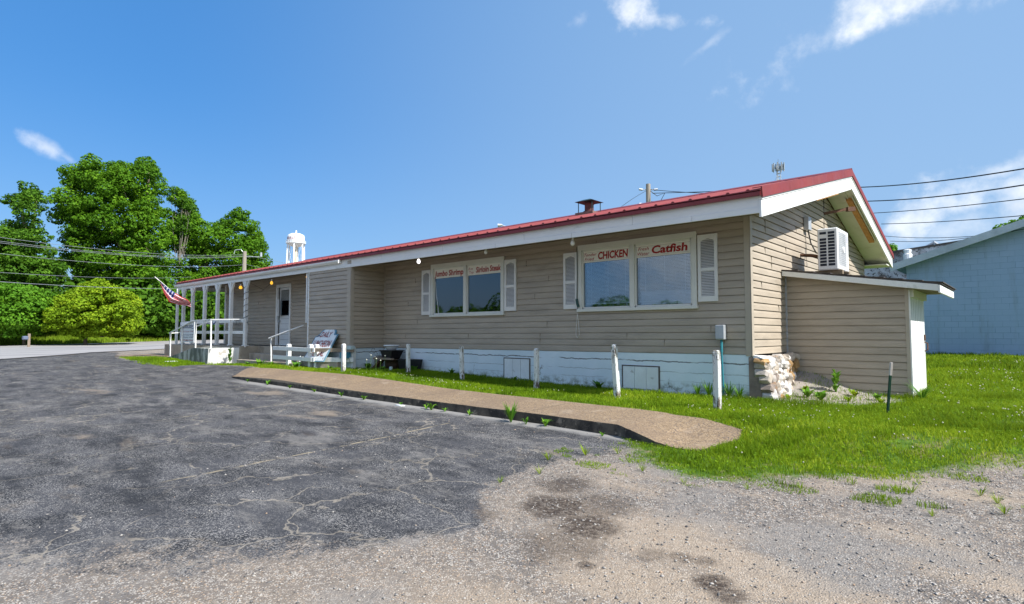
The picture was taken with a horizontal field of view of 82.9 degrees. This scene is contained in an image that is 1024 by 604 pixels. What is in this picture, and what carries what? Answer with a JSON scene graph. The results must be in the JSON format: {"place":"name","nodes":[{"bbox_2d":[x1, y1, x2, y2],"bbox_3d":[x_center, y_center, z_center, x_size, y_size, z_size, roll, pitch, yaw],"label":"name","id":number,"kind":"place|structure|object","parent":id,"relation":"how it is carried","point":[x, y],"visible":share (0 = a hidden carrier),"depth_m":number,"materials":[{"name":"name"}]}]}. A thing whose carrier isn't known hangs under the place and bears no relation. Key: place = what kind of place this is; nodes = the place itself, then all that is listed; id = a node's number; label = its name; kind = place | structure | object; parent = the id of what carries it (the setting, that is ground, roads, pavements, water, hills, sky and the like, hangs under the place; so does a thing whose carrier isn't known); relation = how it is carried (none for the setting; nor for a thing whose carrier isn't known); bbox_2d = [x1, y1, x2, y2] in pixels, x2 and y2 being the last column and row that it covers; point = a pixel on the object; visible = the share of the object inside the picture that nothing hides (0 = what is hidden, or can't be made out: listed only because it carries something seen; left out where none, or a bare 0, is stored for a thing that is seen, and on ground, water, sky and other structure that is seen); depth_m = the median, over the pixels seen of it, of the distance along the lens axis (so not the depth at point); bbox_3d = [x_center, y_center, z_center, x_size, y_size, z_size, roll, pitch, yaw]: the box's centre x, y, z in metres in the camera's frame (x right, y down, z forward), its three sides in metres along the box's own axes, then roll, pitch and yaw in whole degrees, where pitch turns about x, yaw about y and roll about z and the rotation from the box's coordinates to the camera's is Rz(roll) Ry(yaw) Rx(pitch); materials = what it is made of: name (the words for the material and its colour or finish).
{"place":"outdoors","nodes":[
{"label":"outdoors","id":0,"kind":"place"},
{"bbox_2d":[0,331,222,344],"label":"verge grass","id":1,"kind":"structure","parent":0,"point":[46,338],"depth_m":52.66,"materials":[{"name":"green plant"}]},
{"bbox_2d":[0,339,223,358],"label":"road","id":2,"kind":"structure","parent":0,"point":[13,351],"depth_m":36.65,"materials":[{"name":"grey asphalt"}]},
{"bbox_2d":[115,353,168,356],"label":"walkway","id":3,"kind":"structure","parent":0,"point":[148,355],"depth_m":24.59,"materials":[{"name":"grey concrete"}]},
{"bbox_2d":[0,352,636,581],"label":"parking lot","id":4,"kind":"structure","parent":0,"point":[82,427],"depth_m":6.00,"materials":[{"name":"grey asphalt"}]},
{"bbox_2d":[501,402,519,421],"bbox_3d":[-0.046,1.552,8.266,0.327,0.321,0.311,1,-3,-11],"label":"weed","id":5,"kind":"object","parent":4,"relation":"on","point":[511,413],"visible":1,"depth_m":8.21,"materials":[{"name":"green plant"}]},
{"bbox_2d":[542,419,549,425],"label":"weed","id":6,"kind":"object","parent":4,"relation":"on","point":[545,422],"visible":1,"depth_m":7.88,"materials":[{"name":"green plant"}]},
{"bbox_2d":[579,442,590,454],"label":"weed","id":7,"kind":"object","parent":4,"relation":"on","point":[585,452],"visible":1,"depth_m":6.27,"materials":[{"name":"green plant"}]},
{"bbox_2d":[384,358,400,368],"bbox_3d":[-3.242,1.694,15.768,0.576,0.300,0.461,-3,-4,42],"label":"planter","id":8,"kind":"object","parent":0,"point":[392,363],"visible":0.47,"depth_m":15.57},
{"bbox_2d":[373,357,393,359],"bbox_3d":[-3.477,1.533,15.665,0.800,0.050,0.120,-3,-4,42],"label":"wooden plank","id":9,"kind":"object","parent":8,"relation":"on","point":[379,358],"visible":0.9,"depth_m":15.58,"materials":[{"name":"grey wood"}]},
{"bbox_2d":[379,350,404,358],"bbox_3d":[-3.274,1.422,15.784,0.590,0.225,0.440,-3,-4,42],"label":"planter","id":10,"kind":"object","parent":8,"relation":"on","point":[394,354],"visible":0.89,"depth_m":15.63,"materials":[{"name":"black plastic"}]},
{"bbox_2d":[383,345,399,349],"bbox_3d":[-3.294,1.242,15.839,0.436,0.140,0.436,-3,-4,42],"label":"bowl","id":11,"kind":"object","parent":10,"relation":"on","point":[391,347],"visible":0.94,"depth_m":15.70,"materials":[{"name":"white ceramic"}]},
{"bbox_2d":[398,359,422,369],"bbox_3d":[-2.714,1.676,15.428,0.537,0.300,0.437,-3,-4,42],"label":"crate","id":12,"kind":"object","parent":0,"point":[413,362],"visible":0.58,"depth_m":15.31,"materials":[{"name":"black plastic"}]},
{"bbox_2d":[232,368,742,450],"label":"sidewalk","id":13,"kind":"structure","parent":0,"point":[655,428],"depth_m":8.72,"materials":[{"name":"beige concrete"}]},
{"bbox_2d":[0,349,1023,603],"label":"gravel drive","id":14,"kind":"structure","parent":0,"point":[510,513],"depth_m":3.68,"materials":[{"name":"grey gravel"}]},
{"bbox_2d":[228,347,232,361],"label":"weed","id":15,"kind":"object","parent":14,"relation":"on","point":[229,355],"visible":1,"depth_m":19.93,"materials":[{"name":"green plant"}]},
{"bbox_2d":[0,372,1023,603],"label":"gravel stones","id":16,"kind":"object","parent":14,"relation":"on","point":[660,571],"visible":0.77,"depth_m":3.87,"materials":[{"name":"grey gravel"}]},
{"bbox_2d":[801,387,814,396],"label":"weed","id":17,"kind":"object","parent":14,"relation":"on","point":[807,391],"visible":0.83,"depth_m":9.84,"materials":[{"name":"green plant"}]},
{"bbox_2d":[812,390,827,399],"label":"weed","id":18,"kind":"object","parent":14,"relation":"on","point":[821,395],"visible":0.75,"depth_m":9.32,"materials":[{"name":"green plant"}]},
{"bbox_2d":[831,369,840,391],"bbox_3d":[5.662,1.373,10.126,0.197,0.482,0.191,-1,-3,21],"label":"weed","id":19,"kind":"object","parent":14,"relation":"on","point":[835,375],"visible":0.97,"depth_m":10.11,"materials":[{"name":"green plant"}]},
{"bbox_2d":[848,389,859,396],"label":"weed","id":20,"kind":"object","parent":14,"relation":"on","point":[854,392],"visible":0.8,"depth_m":9.83,"materials":[{"name":"green plant"}]},
{"bbox_2d":[871,393,882,398],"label":"weed","id":21,"kind":"object","parent":14,"relation":"on","point":[876,396],"visible":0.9,"depth_m":9.41,"materials":[{"name":"green plant"}]},
{"bbox_2d":[906,484,917,491],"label":"weed","id":22,"kind":"object","parent":14,"relation":"on","point":[912,488],"visible":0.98,"depth_m":4.73,"materials":[{"name":"green plant"}]},
{"bbox_2d":[973,485,988,495],"bbox_3d":[3.715,1.485,4.591,0.185,0.103,0.155,-3,-4,42],"label":"weed","id":23,"kind":"object","parent":14,"relation":"on","point":[982,493],"visible":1,"depth_m":4.58,"materials":[{"name":"green plant"}]},
{"bbox_2d":[990,492,1006,503],"bbox_3d":[3.701,1.488,4.410,0.156,0.090,0.140,-3,-4,42],"label":"weed","id":24,"kind":"object","parent":14,"relation":"on","point":[994,498],"visible":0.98,"depth_m":4.41,"materials":[{"name":"green plant"}]},
{"bbox_2d":[995,502,1014,513],"bbox_3d":[3.553,1.486,4.188,0.136,0.092,0.148,1,-3,-18],"label":"weed","id":25,"kind":"object","parent":14,"relation":"on","point":[1004,509],"visible":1,"depth_m":4.18,"materials":[{"name":"green plant"}]},
{"bbox_2d":[0,0,1023,284],"label":"sky","id":26,"kind":"structure","parent":0,"point":[347,126],"materials":[{"name":"blue"}]},
{"bbox_2d":[121,351,1023,509],"bbox_3d":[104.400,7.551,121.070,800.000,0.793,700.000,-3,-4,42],"label":"lawn","id":27,"kind":"structure","parent":0,"point":[792,475],"depth_m":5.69,"materials":[{"name":"green plant"}]},
{"bbox_2d":[22,334,30,346],"bbox_3d":[-33.272,2.738,39.683,0.450,1.150,0.450,-3,-4,42],"label":"mailbox","id":28,"kind":"object","parent":27,"relation":"on","point":[27,338],"visible":0.92,"depth_m":39.81,"materials":[{"name":"grey wood"}]},
{"bbox_2d":[0,282,56,344],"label":"bush","id":29,"kind":"object","parent":27,"relation":"on","point":[19,317],"visible":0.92,"depth_m":43.99,"materials":[{"name":"green plant"}]},
{"bbox_2d":[0,180,71,334],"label":"broadleaf tree","id":30,"kind":"object","parent":27,"relation":"on","point":[20,228],"visible":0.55,"depth_m":50.60,"materials":[{"name":"green plant"}]},
{"bbox_2d":[40,277,145,344],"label":"bush","id":31,"kind":"object","parent":27,"relation":"on","point":[94,309],"visible":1,"depth_m":45.11,"materials":[{"name":"green plant"}]},
{"bbox_2d":[45,153,178,331],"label":"maple tree","id":32,"kind":"object","parent":27,"relation":"on","point":[114,189],"visible":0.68,"depth_m":57.88,"materials":[{"name":"green plant"}]},
{"bbox_2d":[44,273,224,338],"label":"wood","id":33,"kind":"object","parent":27,"relation":"on","point":[70,284],"visible":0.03,"depth_m":57.71,"materials":[{"name":"green plant"}]},
{"bbox_2d":[166,186,197,272],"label":"sparse tree","id":34,"kind":"object","parent":27,"relation":"on","point":[182,223],"visible":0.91,"depth_m":67.82,"materials":[{"name":"green plant"}]},
{"bbox_2d":[140,283,224,337],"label":"bush","id":35,"kind":"object","parent":27,"relation":"on","point":[168,328],"visible":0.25,"depth_m":58.37,"materials":[{"name":"green plant"}]},
{"bbox_2d":[170,346,238,363],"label":"ramp","id":36,"kind":"structure","parent":27,"relation":"on","point":[214,354],"depth_m":20.20,"materials":[{"name":"white concrete"}]},
{"bbox_2d":[169,319,246,356],"bbox_3d":[-11.656,1.401,21.765,5.845,1.465,0.811,-3,-4,42],"label":"ramp railing","id":37,"kind":"object","parent":36,"relation":"on","point":[196,326],"visible":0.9,"depth_m":21.17,"materials":[{"name":"white paint"}]},
{"bbox_2d":[180,322,194,341],"bbox_3d":[-12.269,1.138,21.869,1.430,0.760,0.037,-3,-4,42],"label":"menu sign","id":38,"kind":"object","parent":37,"relation":"attached to","point":[188,332],"visible":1,"depth_m":21.76,"materials":[{"name":"white paint"}]},
{"bbox_2d":[158,186,272,284],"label":"broadleaf tree","id":39,"kind":"object","parent":27,"relation":"on","point":[251,242],"visible":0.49,"depth_m":69.98,"materials":[{"name":"green plant"}]},
{"bbox_2d":[234,249,261,270],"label":"utility pole","id":40,"kind":"object","parent":27,"relation":"on","point":[244,260],"visible":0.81,"depth_m":47.33,"materials":[{"name":"brown wood"}]},
{"bbox_2d":[0,281,176,288],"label":"power line","id":41,"kind":"object","parent":40,"relation":"attached to","point":[88,286],"visible":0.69,"depth_m":32.76,"materials":[{"name":"metal"}]},
{"bbox_2d":[0,272,180,277],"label":"power line","id":42,"kind":"object","parent":40,"relation":"attached to","point":[72,276],"visible":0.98,"depth_m":33.57,"materials":[{"name":"metal"}]},
{"bbox_2d":[0,253,233,266],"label":"power line","id":43,"kind":"object","parent":40,"relation":"attached to","point":[109,263],"visible":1,"depth_m":29.84,"materials":[{"name":"metal"}]},
{"bbox_2d":[0,241,233,256],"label":"power line","id":44,"kind":"object","parent":40,"relation":"attached to","point":[92,251],"visible":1,"depth_m":28.11,"materials":[{"name":"metal"}]},
{"bbox_2d":[0,237,242,255],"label":"power line","id":45,"kind":"object","parent":40,"relation":"attached to","point":[102,249],"visible":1,"depth_m":28.66,"materials":[{"name":"metal"}]},
{"bbox_2d":[3,243,243,257],"bbox_3d":[-21.153,-3.044,34.797,0.018,2.754,25.184,0,-3,-4],"label":"power line","id":46,"kind":"object","parent":40,"relation":"attached to","point":[101,253],"visible":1,"depth_m":28.61,"materials":[{"name":"metal"}]},
{"bbox_2d":[237,347,306,365],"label":"steps","id":47,"kind":"structure","parent":27,"relation":"on","point":[260,356],"depth_m":18.89,"materials":[{"name":"concrete"}]},
{"bbox_2d":[268,325,303,360],"bbox_3d":[-6.967,1.376,17.818,1.506,1.335,0.085,-2,-4,29],"label":"handrail","id":48,"kind":"object","parent":47,"relation":"on","point":[270,338],"visible":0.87,"depth_m":18.10,"materials":[{"name":"white metal"}]},
{"bbox_2d":[290,361,300,367],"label":"weed","id":49,"kind":"object","parent":27,"relation":"on","point":[296,364],"visible":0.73,"depth_m":16.41,"materials":[{"name":"green plant"}]},
{"bbox_2d":[286,230,305,263],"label":"water tower","id":50,"kind":"structure","parent":27,"relation":"on","point":[295,240],"depth_m":205.63,"materials":[{"name":"white metal"}]},
{"bbox_2d":[300,356,313,366],"bbox_3d":[-5.910,1.847,16.946,0.646,0.500,0.308,-3,-4,42],"label":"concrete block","id":51,"kind":"object","parent":27,"relation":"on","point":[303,363],"depth_m":16.89,"materials":[{"name":"grey concrete"}]},
{"bbox_2d":[273,344,355,367],"bbox_3d":[-5.858,1.601,16.608,3.594,0.787,0.408,-2,-4,31],"label":"rail fence","id":52,"kind":"object","parent":27,"relation":"on","point":[310,349],"visible":0.8,"depth_m":16.35,"materials":[{"name":"white paint"}]},
{"bbox_2d":[305,329,338,361],"bbox_3d":[-5.388,1.185,16.467,1.174,0.981,0.575,-3,-4,42],"label":"luncheon sign","id":53,"kind":"object","parent":52,"relation":"attached to","point":[326,338],"visible":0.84,"depth_m":16.36,"materials":[{"name":"white plastic"}]},
{"bbox_2d":[340,352,350,357],"bbox_3d":[-4.549,1.455,15.801,0.230,0.160,0.200,-3,-4,42],"label":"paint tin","id":54,"kind":"object","parent":52,"relation":"attached to","point":[348,354],"visible":0.58,"depth_m":15.76,"materials":[{"name":"blue metal"}]},
{"bbox_2d":[318,362,340,367],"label":"stone plinth","id":55,"kind":"structure","parent":27,"relation":"on","point":[326,364],"depth_m":16.02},
{"bbox_2d":[341,344,345,371],"bbox_3d":[-4.259,1.493,14.648,0.100,0.880,0.100,-3,-4,42],"label":"bollard","id":56,"kind":"object","parent":27,"relation":"on","point":[343,357],"visible":0.76,"depth_m":14.62,"materials":[{"name":"paint"}]},
{"bbox_2d":[372,357,383,367],"bbox_3d":[-3.591,1.607,16.006,0.574,0.617,0.146,0,-3,1],"label":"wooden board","id":57,"kind":"object","parent":27,"relation":"on","point":[377,365],"visible":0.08,"depth_m":15.96,"materials":[{"name":"brown wood"}]},
{"bbox_2d":[374,355,383,367],"bbox_3d":[-3.717,1.692,16.190,0.190,0.390,0.190,-3,-4,42],"label":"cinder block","id":58,"kind":"object","parent":27,"relation":"on","point":[376,361],"depth_m":16.17,"materials":[{"name":"grey concrete"}]},
{"bbox_2d":[406,344,410,372],"bbox_3d":[-2.561,1.478,14.291,0.091,0.900,0.090,-3,-4,42],"label":"bollard","id":59,"kind":"object","parent":27,"relation":"on","point":[408,358],"visible":0.76,"depth_m":14.26,"materials":[{"name":"paint"}]},
{"bbox_2d":[459,346,464,379],"bbox_3d":[-1.129,1.451,13.040,0.124,0.920,0.091,-3,-4,42],"label":"bollard","id":60,"kind":"object","parent":27,"relation":"on","point":[461,360],"visible":0.76,"depth_m":13.02,"materials":[{"name":"paint"}]},
{"bbox_2d":[164,168,893,399],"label":"restaurant","id":61,"kind":"structure","parent":27,"relation":"on","point":[669,295],"depth_m":12.44,"materials":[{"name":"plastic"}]},
{"bbox_2d":[155,277,190,306],"bbox_3d":[-13.664,-0.423,23.311,2.350,1.317,0.653,-1,-3,13],"label":"flag","id":62,"kind":"object","parent":61,"relation":"attached to","point":[173,297],"visible":1,"depth_m":23.09,"materials":[{"name":"fabric"}]},
{"bbox_2d":[275,283,291,344],"bbox_3d":[-8.228,0.463,20.818,1.090,2.220,0.275,-3,-4,42],"label":"door","id":63,"kind":"structure","parent":61,"relation":"in","point":[284,318],"depth_m":20.92,"materials":[{"name":"white paint"}]},
{"bbox_2d":[429,256,504,316],"bbox_3d":[-1.163,-0.341,14.507,2.673,1.390,0.115,-3,-4,42],"label":"window","id":64,"kind":"structure","parent":61,"relation":"in","point":[475,287],"depth_m":14.45,"materials":[{"name":"glass"}]},
{"bbox_2d":[577,231,698,311],"bbox_3d":[2.661,-0.517,11.656,2.639,1.402,0.985,-3,-4,42],"label":"window","id":65,"kind":"structure","parent":61,"relation":"in","point":[654,272],"depth_m":11.50,"materials":[{"name":"glass"}]},
{"bbox_2d":[534,348,539,388],"bbox_3d":[0.481,1.386,11.351,0.094,0.960,0.095,-3,-4,42],"label":"bollard","id":66,"kind":"object","parent":27,"relation":"on","point":[536,370],"visible":0.76,"depth_m":11.32,"materials":[{"name":"paint"}]},
{"bbox_2d":[589,380,603,388],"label":"weed","id":67,"kind":"object","parent":27,"relation":"on","point":[598,384],"visible":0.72,"depth_m":11.47,"materials":[{"name":"green plant"}]},
{"bbox_2d":[611,344,620,397],"bbox_3d":[1.792,1.265,9.987,0.164,1.070,0.101,-3,-4,42],"label":"bollard","id":68,"kind":"object","parent":27,"relation":"on","point":[615,371],"visible":0.8,"depth_m":9.96,"materials":[{"name":"paint"}]},
{"bbox_2d":[639,184,664,203],"bbox_3d":[8.844,-1.940,34.803,2.268,10.613,0.789,-2,-4,36],"label":"utility pole","id":69,"kind":"object","parent":27,"relation":"on","point":[648,192],"visible":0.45,"depth_m":35.34,"materials":[{"name":"brown wood"}]},
{"bbox_2d":[652,168,1023,193],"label":"power line","id":70,"kind":"object","parent":69,"relation":"attached to","point":[904,184],"visible":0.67,"depth_m":19.32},
{"bbox_2d":[868,184,1023,201],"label":"power line","id":71,"kind":"object","parent":69,"relation":"attached to","point":[951,194],"visible":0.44,"depth_m":18.56,"materials":[{"name":"black rubber"}]},
{"bbox_2d":[878,198,1023,212],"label":"power line","id":72,"kind":"object","parent":69,"relation":"attached to","point":[952,206],"visible":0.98,"depth_m":18.61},
{"bbox_2d":[890,215,1023,223],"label":"power line","id":73,"kind":"object","parent":69,"relation":"attached to","point":[957,220],"visible":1,"depth_m":18.52,"materials":[{"name":"black rubber"}]},
{"bbox_2d":[305,359,1023,475],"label":"clover","id":74,"kind":"object","parent":27,"relation":"on","point":[882,464],"depth_m":6.90,"materials":[{"name":"green plant"}]},
{"bbox_2d":[693,381,701,395],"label":"weed","id":75,"kind":"object","parent":27,"relation":"on","point":[697,390],"visible":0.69,"depth_m":10.20,"materials":[{"name":"green plant"}]},
{"bbox_2d":[701,379,712,395],"bbox_3d":[3.423,1.490,10.101,0.267,0.328,0.287,0,-3,-4],"label":"weed","id":76,"kind":"object","parent":27,"relation":"on","point":[708,390],"visible":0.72,"depth_m":10.08,"materials":[{"name":"green plant"}]},
{"bbox_2d":[712,350,721,409],"bbox_3d":[2.955,1.200,8.349,0.100,1.010,0.100,-3,-4,42],"label":"bollard","id":77,"kind":"object","parent":27,"relation":"on","point":[717,393],"visible":0.78,"depth_m":8.32,"materials":[{"name":"paint"}]},
{"bbox_2d":[724,381,735,395],"bbox_3d":[3.696,1.487,9.889,0.292,0.308,0.268,-1,-3,13],"label":"weed","id":78,"kind":"object","parent":27,"relation":"on","point":[729,390],"visible":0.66,"depth_m":9.84,"materials":[{"name":"green plant"}]},
{"bbox_2d":[733,385,746,396],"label":"weed","id":79,"kind":"object","parent":27,"relation":"on","point":[740,393],"visible":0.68,"depth_m":9.66,"materials":[{"name":"green plant"}]},
{"bbox_2d":[772,162,784,179],"bbox_3d":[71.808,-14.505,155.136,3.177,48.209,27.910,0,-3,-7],"label":"phone mast","id":80,"kind":"object","parent":27,"relation":"on","point":[781,166],"visible":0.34,"depth_m":155.78,"materials":[{"name":"metal"}]},
{"bbox_2d":[782,270,955,396],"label":"storage shed","id":81,"kind":"structure","parent":27,"relation":"on","point":[860,332],"depth_m":10.38,"materials":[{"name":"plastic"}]},
{"bbox_2d":[815,227,849,274],"bbox_3d":[6.354,-0.935,11.489,0.490,0.951,0.844,-3,-4,42],"label":"air conditioner","id":82,"kind":"object","parent":81,"relation":"on","point":[832,243],"visible":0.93,"depth_m":11.19,"materials":[{"name":"white metal"}]},
{"bbox_2d":[908,289,928,396],"bbox_3d":[7.320,0.728,10.401,0.090,2.000,1.633,-3,-4,42],"label":"door","id":83,"kind":"structure","parent":81,"relation":"in","point":[917,335],"depth_m":10.30,"materials":[{"name":"white paint"}]},
{"bbox_2d":[886,362,892,411],"bbox_3d":[5.071,1.212,7.789,0.107,0.804,0.036,-3,-4,42],"label":"fence stake","id":84,"kind":"object","parent":27,"relation":"on","point":[889,386],"visible":0.83,"depth_m":7.78,"materials":[{"name":"green metal"}]},
{"bbox_2d":[889,243,897,250],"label":"bush","id":85,"kind":"object","parent":27,"relation":"on","point":[894,247],"visible":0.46,"depth_m":33.24,"materials":[{"name":"green plant"}]},
{"bbox_2d":[864,240,959,278],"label":"stone building","id":86,"kind":"structure","parent":27,"relation":"on","point":[885,272],"depth_m":28.85,"materials":[{"name":"grey stone"}]},
{"bbox_2d":[903,249,911,259],"bbox_3d":[19.416,-2.312,28.440,0.400,0.560,0.400,-3,-4,42],"label":"vent can","id":87,"kind":"object","parent":86,"relation":"on","point":[907,254],"visible":0.85,"depth_m":28.31,"materials":[{"name":"white paint"}]},
{"bbox_2d":[905,382,938,397],"bbox_3d":[6.714,1.444,9.518,0.438,0.314,0.559,3,-4,-39],"label":"weed","id":88,"kind":"object","parent":27,"relation":"on","point":[923,394],"visible":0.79,"depth_m":9.50,"materials":[{"name":"green plant"}]},
{"bbox_2d":[890,219,1023,355],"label":"block building","id":89,"kind":"structure","parent":27,"relation":"on","point":[982,310],"depth_m":20.54,"materials":[{"name":"blue concrete"}]},
{"bbox_2d":[888,236,971,237],"bbox_3d":[18.338,-2.911,23.749,0.022,1.301,9.989,0,-3,2],"label":"power line","id":90,"kind":"object","parent":89,"relation":"attached to","point":[939,237],"visible":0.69,"depth_m":24.80,"materials":[{"name":"black rubber"}]},
{"bbox_2d":[894,229,1022,241],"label":"power line","id":91,"kind":"object","parent":89,"relation":"attached to","point":[938,240],"visible":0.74,"depth_m":25.51,"materials":[{"name":"black rubber"}]},
{"bbox_2d":[991,216,1023,229],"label":"broadleaf tree","id":92,"kind":"object","parent":27,"relation":"on","point":[1012,221],"visible":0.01,"depth_m":46.16,"materials":[{"name":"green plant"}]}
]}

